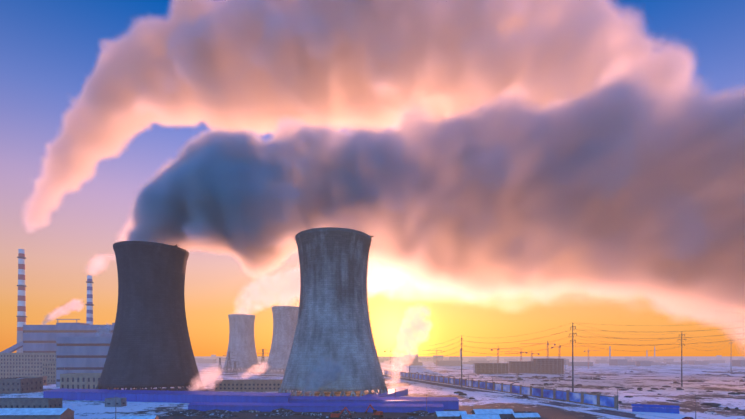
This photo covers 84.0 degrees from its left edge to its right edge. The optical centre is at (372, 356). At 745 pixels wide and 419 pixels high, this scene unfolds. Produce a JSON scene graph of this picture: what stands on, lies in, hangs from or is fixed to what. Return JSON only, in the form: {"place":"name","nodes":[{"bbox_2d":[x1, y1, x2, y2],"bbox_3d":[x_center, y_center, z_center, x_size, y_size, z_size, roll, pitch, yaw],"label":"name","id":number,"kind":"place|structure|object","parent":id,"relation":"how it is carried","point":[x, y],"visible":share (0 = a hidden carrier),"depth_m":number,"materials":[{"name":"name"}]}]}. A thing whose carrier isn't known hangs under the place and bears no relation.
{"place":"outdoors","nodes":[
{"label":"outdoors","id":0,"kind":"place"},
{"bbox_2d":[0,398,61,407],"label":"row house","id":1,"kind":"structure","parent":0,"point":[30,402],"depth_m":202.40,"materials":[{"name":"concrete"}]},
{"bbox_2d":[0,408,73,418],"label":"snowy roof","id":2,"kind":"structure","parent":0,"point":[36,413],"depth_m":166.41,"materials":[{"name":"snow"}]},
{"bbox_2d":[23,325,113,352],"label":"boiler house","id":3,"kind":"structure","parent":0,"point":[39,338],"depth_m":497.46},
{"bbox_2d":[0,319,89,352],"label":"building roof","id":4,"kind":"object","parent":3,"relation":"on","point":[15,347],"visible":0.4,"depth_m":512.66,"materials":[{"name":"grey metal"}]},
{"bbox_2d":[118,415,158,418],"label":"snowy roof","id":5,"kind":"structure","parent":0,"point":[141,417],"depth_m":154.06,"materials":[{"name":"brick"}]},
{"bbox_2d":[214,380,281,390],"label":"range between towers","id":6,"kind":"structure","parent":0,"point":[252,385],"depth_m":316.60,"materials":[{"name":"beige concrete"}]},
{"bbox_2d":[0,356,744,418],"bbox_3d":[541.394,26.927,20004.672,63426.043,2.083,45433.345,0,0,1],"label":"snow ground","id":7,"kind":"structure","parent":0,"point":[646,378],"depth_m":326.67,"materials":[{"name":"white snow"}]},
{"bbox_2d":[0,377,42,393],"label":"building","id":8,"kind":"structure","parent":7,"relation":"on","point":[18,385],"depth_m":299.77,"materials":[{"name":"brick"}]},
{"bbox_2d":[16,249,26,352],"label":"smokestack","id":9,"kind":"object","parent":7,"relation":"on","point":[21,316],"visible":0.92,"depth_m":705.73,"materials":[{"name":"white concrete"}]},
{"bbox_2d":[0,353,55,377],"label":"beige office block","id":10,"kind":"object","parent":7,"relation":"on","point":[13,365],"visible":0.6,"depth_m":459.50,"materials":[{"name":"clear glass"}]},
{"bbox_2d":[21,376,46,385],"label":"building","id":11,"kind":"structure","parent":7,"relation":"on","point":[44,380],"depth_m":380.20,"materials":[{"name":"grey concrete"}]},
{"bbox_2d":[42,361,55,383],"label":"building","id":12,"kind":"structure","parent":7,"relation":"on","point":[49,369],"depth_m":406.55,"materials":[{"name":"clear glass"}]},
{"bbox_2d":[56,337,111,386],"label":"turbine hall","id":13,"kind":"structure","parent":7,"relation":"on","point":[81,354],"depth_m":357.12,"materials":[{"name":"white metal"}]},
{"bbox_2d":[60,373,118,389],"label":"workshop","id":14,"kind":"structure","parent":7,"relation":"on","point":[79,380],"depth_m":318.62,"materials":[{"name":"beige concrete"}]},
{"bbox_2d":[85,275,93,324],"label":"smokestack","id":15,"kind":"object","parent":7,"relation":"on","point":[89,312],"visible":0.46,"depth_m":641.32,"materials":[{"name":"grey metal"}]},
{"bbox_2d":[105,398,126,406],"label":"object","id":16,"kind":"object","parent":7,"relation":"on","point":[117,402],"visible":0.98,"depth_m":219.25,"materials":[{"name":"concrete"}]},
{"bbox_2d":[96,241,208,390],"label":"cooling tower","id":17,"kind":"structure","parent":7,"relation":"on","point":[150,347],"depth_m":271.31,"materials":[{"name":"concrete"}]},
{"bbox_2d":[43,388,267,402],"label":"fence","id":18,"kind":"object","parent":7,"relation":"on","point":[153,396],"depth_m":242.88,"materials":[{"name":"blue metal"}]},
{"bbox_2d":[164,409,202,415],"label":"debris mound","id":19,"kind":"object","parent":7,"relation":"on","point":[191,412],"visible":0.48,"depth_m":188.76,"materials":[{"name":"grey stone"}]},
{"bbox_2d":[201,411,220,415],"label":"debris mound","id":20,"kind":"object","parent":7,"relation":"on","point":[209,413],"visible":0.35,"depth_m":187.44,"materials":[{"name":"grey stone"}]},
{"bbox_2d":[203,409,231,412],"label":"debris mound","id":21,"kind":"object","parent":7,"relation":"on","point":[215,410],"visible":0.33,"depth_m":195.81,"materials":[{"name":"grey stone"}]},
{"bbox_2d":[217,357,222,374],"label":"lattice pylon","id":22,"kind":"object","parent":7,"relation":"on","point":[220,365],"visible":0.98,"depth_m":600.91,"materials":[{"name":"grey metal"}]},
{"bbox_2d":[204,414,236,417],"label":"debris mound","id":23,"kind":"object","parent":7,"relation":"on","point":[213,416],"visible":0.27,"depth_m":182.13,"materials":[{"name":"grey stone"}]},
{"bbox_2d":[217,412,230,415],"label":"debris mound","id":24,"kind":"object","parent":7,"relation":"on","point":[224,413],"visible":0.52,"depth_m":184.83,"materials":[{"name":"grey stone"}]},
{"bbox_2d":[223,351,234,375],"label":"lattice pylon","id":25,"kind":"object","parent":7,"relation":"on","point":[228,357],"visible":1,"depth_m":560.45,"materials":[{"name":"grey metal"}]},
{"bbox_2d":[231,361,238,374],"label":"lattice pylon","id":26,"kind":"object","parent":7,"relation":"on","point":[234,367],"visible":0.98,"depth_m":600.53,"materials":[{"name":"grey metal"}]},
{"bbox_2d":[222,314,259,372],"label":"cooling tower","id":27,"kind":"structure","parent":7,"relation":"on","point":[241,346],"depth_m":682.21,"materials":[{"name":"grey concrete"}]},
{"bbox_2d":[239,410,260,412],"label":"debris mound","id":28,"kind":"object","parent":7,"relation":"on","point":[245,411],"visible":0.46,"depth_m":198.61,"materials":[{"name":"grey stone"}]},
{"bbox_2d":[256,349,269,376],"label":"lattice pylon","id":29,"kind":"object","parent":7,"relation":"on","point":[262,353],"visible":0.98,"depth_m":539.70,"materials":[{"name":"grey metal"}]},
{"bbox_2d":[256,413,283,415],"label":"debris mound","id":30,"kind":"object","parent":7,"relation":"on","point":[269,414],"visible":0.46,"depth_m":186.29,"materials":[{"name":"grey stone"}]},
{"bbox_2d":[265,393,291,402],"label":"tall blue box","id":31,"kind":"object","parent":7,"relation":"on","point":[277,397],"visible":0.73,"depth_m":212.63,"materials":[{"name":"blue metal"}]},
{"bbox_2d":[271,408,292,412],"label":"debris mound","id":32,"kind":"object","parent":7,"relation":"on","point":[279,410],"visible":0.5,"depth_m":197.09,"materials":[{"name":"grey stone"}]},
{"bbox_2d":[266,306,298,374],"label":"cooling tower","id":33,"kind":"structure","parent":7,"relation":"on","point":[284,322],"depth_m":619.18,"materials":[{"name":"grey concrete"}]},
{"bbox_2d":[278,412,300,415],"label":"debris mound","id":34,"kind":"object","parent":7,"relation":"on","point":[289,414],"visible":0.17,"depth_m":188.97,"materials":[{"name":"grey stone"}]},
{"bbox_2d":[301,412,321,415],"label":"debris mound","id":35,"kind":"object","parent":7,"relation":"on","point":[311,413],"visible":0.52,"depth_m":187.75,"materials":[{"name":"grey stone"}]},
{"bbox_2d":[187,402,443,412],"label":"fence","id":36,"kind":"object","parent":7,"relation":"on","point":[325,407],"depth_m":200.69,"materials":[{"name":"blue metal"}]},
{"bbox_2d":[312,415,351,418],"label":"debris mound","id":37,"kind":"object","parent":7,"relation":"on","point":[329,417],"visible":0.65,"depth_m":178.25,"materials":[{"name":"grey stone"}]},
{"bbox_2d":[278,227,392,396],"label":"cooling tower","id":38,"kind":"structure","parent":7,"relation":"on","point":[333,321],"depth_m":246.16,"materials":[{"name":"concrete"}]},
{"bbox_2d":[331,407,351,418],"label":"red excavator","id":39,"kind":"object","parent":7,"relation":"on","point":[335,415],"visible":0.98,"depth_m":175.51,"materials":[{"name":"red"}]},
{"bbox_2d":[331,410,356,413],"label":"debris mound","id":40,"kind":"object","parent":7,"relation":"on","point":[346,412],"visible":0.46,"depth_m":194.37,"materials":[{"name":"grey stone"}]},
{"bbox_2d":[344,417,379,418],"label":"debris mound","id":41,"kind":"object","parent":7,"relation":"on","point":[363,418],"visible":0.98,"depth_m":173.74,"materials":[{"name":"soil"}]},
{"bbox_2d":[289,396,458,409],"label":"perimeter wall","id":42,"kind":"structure","parent":7,"relation":"on","point":[450,403],"depth_m":213.14,"materials":[{"name":"blue metal"}]},
{"bbox_2d":[365,404,382,417],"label":"red excavator","id":43,"kind":"object","parent":7,"relation":"on","point":[378,414],"visible":0.96,"depth_m":182.28,"materials":[{"name":"red"}]},
{"bbox_2d":[360,387,407,396],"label":"blue shed","id":44,"kind":"structure","parent":7,"relation":"on","point":[400,391],"depth_m":265.10,"materials":[{"name":"metal"}]},
{"bbox_2d":[398,416,417,418],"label":"debris mound","id":45,"kind":"object","parent":7,"relation":"on","point":[406,417],"visible":0.96,"depth_m":177.67,"materials":[{"name":"grey stone"}]},
{"bbox_2d":[406,410,431,415],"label":"debris mound","id":46,"kind":"object","parent":7,"relation":"on","point":[419,413],"visible":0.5,"depth_m":187.93,"materials":[{"name":"grey stone"}]},
{"bbox_2d":[460,336,462,386],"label":"power pole","id":47,"kind":"object","parent":7,"relation":"on","point":[461,343],"visible":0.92,"depth_m":351.19,"materials":[{"name":"grey metal"}]},
{"bbox_2d":[464,326,573,353],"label":"wires","id":48,"kind":"object","parent":47,"relation":"attached to","point":[518,341],"visible":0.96,"depth_m":294.28,"materials":[{"name":"grey metal"}]},
{"bbox_2d":[474,363,509,373],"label":"building","id":49,"kind":"structure","parent":7,"relation":"on","point":[492,368],"depth_m":636.36,"materials":[{"name":"concrete"}]},
{"bbox_2d":[384,370,616,408],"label":"fence","id":50,"kind":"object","parent":7,"relation":"on","point":[597,399],"depth_m":278.03,"materials":[{"name":"blue metal"}]},
{"bbox_2d":[491,346,522,362],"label":"tower crane","id":51,"kind":"object","parent":7,"relation":"on","point":[506,348],"visible":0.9,"depth_m":650.45,"materials":[{"name":"orange metal"}]},
{"bbox_2d":[508,361,532,372],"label":"building","id":52,"kind":"structure","parent":7,"relation":"on","point":[520,366],"depth_m":645.63,"materials":[{"name":"concrete"}]},
{"bbox_2d":[520,341,555,357],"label":"tower crane","id":53,"kind":"object","parent":7,"relation":"on","point":[542,343],"visible":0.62,"depth_m":642.57,"materials":[{"name":"orange metal"}]},
{"bbox_2d":[531,358,565,373],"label":"building","id":54,"kind":"structure","parent":7,"relation":"on","point":[548,365],"depth_m":625.07,"materials":[{"name":"concrete"}]},
{"bbox_2d":[570,323,576,391],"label":"power pole","id":55,"kind":"object","parent":7,"relation":"on","point":[572,333],"visible":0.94,"depth_m":257.48,"materials":[{"name":"grey metal"}]},
{"bbox_2d":[577,324,683,350],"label":"wires","id":56,"kind":"object","parent":55,"relation":"hanging from","point":[622,339],"visible":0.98,"depth_m":297.27,"materials":[{"name":"grey metal"}]},
{"bbox_2d":[571,321,743,344],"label":"wires","id":57,"kind":"object","parent":55,"relation":"attached to","point":[659,338],"visible":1,"depth_m":269.65,"materials":[{"name":"grey metal"}]},
{"bbox_2d":[416,371,744,412],"bbox_3d":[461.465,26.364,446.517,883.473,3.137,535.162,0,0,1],"label":"dirt patches","id":58,"kind":"object","parent":7,"relation":"on","point":[640,389],"visible":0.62,"depth_m":358.19,"materials":[{"name":"brown soil"}]},
{"bbox_2d":[631,404,679,413],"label":"shipping container","id":59,"kind":"object","parent":7,"relation":"on","point":[658,409],"visible":0.73,"depth_m":194.24,"materials":[{"name":"blue metal"}]},
{"bbox_2d":[678,334,684,386],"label":"power pole","id":60,"kind":"object","parent":7,"relation":"on","point":[681,358],"visible":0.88,"depth_m":363.35,"materials":[{"name":"grey metal"}]},
{"bbox_2d":[0,0,744,395],"label":"sky","id":61,"kind":"structure","parent":0,"point":[514,168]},
{"bbox_2d":[434,411,466,418],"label":"shed roof","id":62,"kind":"structure","parent":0,"point":[447,414],"depth_m":166.08,"materials":[{"name":"metal"}]},
{"bbox_2d":[195,346,744,365],"bbox_3d":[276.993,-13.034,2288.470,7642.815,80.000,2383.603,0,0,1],"label":"distant skyline buildings","id":63,"kind":"structure","parent":0,"point":[456,361],"depth_m":1531.10,"materials":[{"name":"concrete"}]},
{"bbox_2d":[459,414,500,418],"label":"shed roof","id":64,"kind":"structure","parent":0,"point":[479,416],"depth_m":157.35,"materials":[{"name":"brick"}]},
{"bbox_2d":[471,409,513,418],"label":"shed roof","id":65,"kind":"structure","parent":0,"point":[504,413],"depth_m":172.78,"materials":[{"name":"metal"}]},
{"bbox_2d":[509,413,539,418],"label":"shed roof","id":66,"kind":"structure","parent":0,"point":[524,415],"depth_m":164.28,"materials":[{"name":"metal"}]},
{"bbox_2d":[383,374,675,418],"bbox_3d":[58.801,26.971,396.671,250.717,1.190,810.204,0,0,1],"label":"road","id":67,"kind":"structure","parent":0,"point":[614,413],"depth_m":231.89,"materials":[{"name":"grey asphalt"}]}
]}

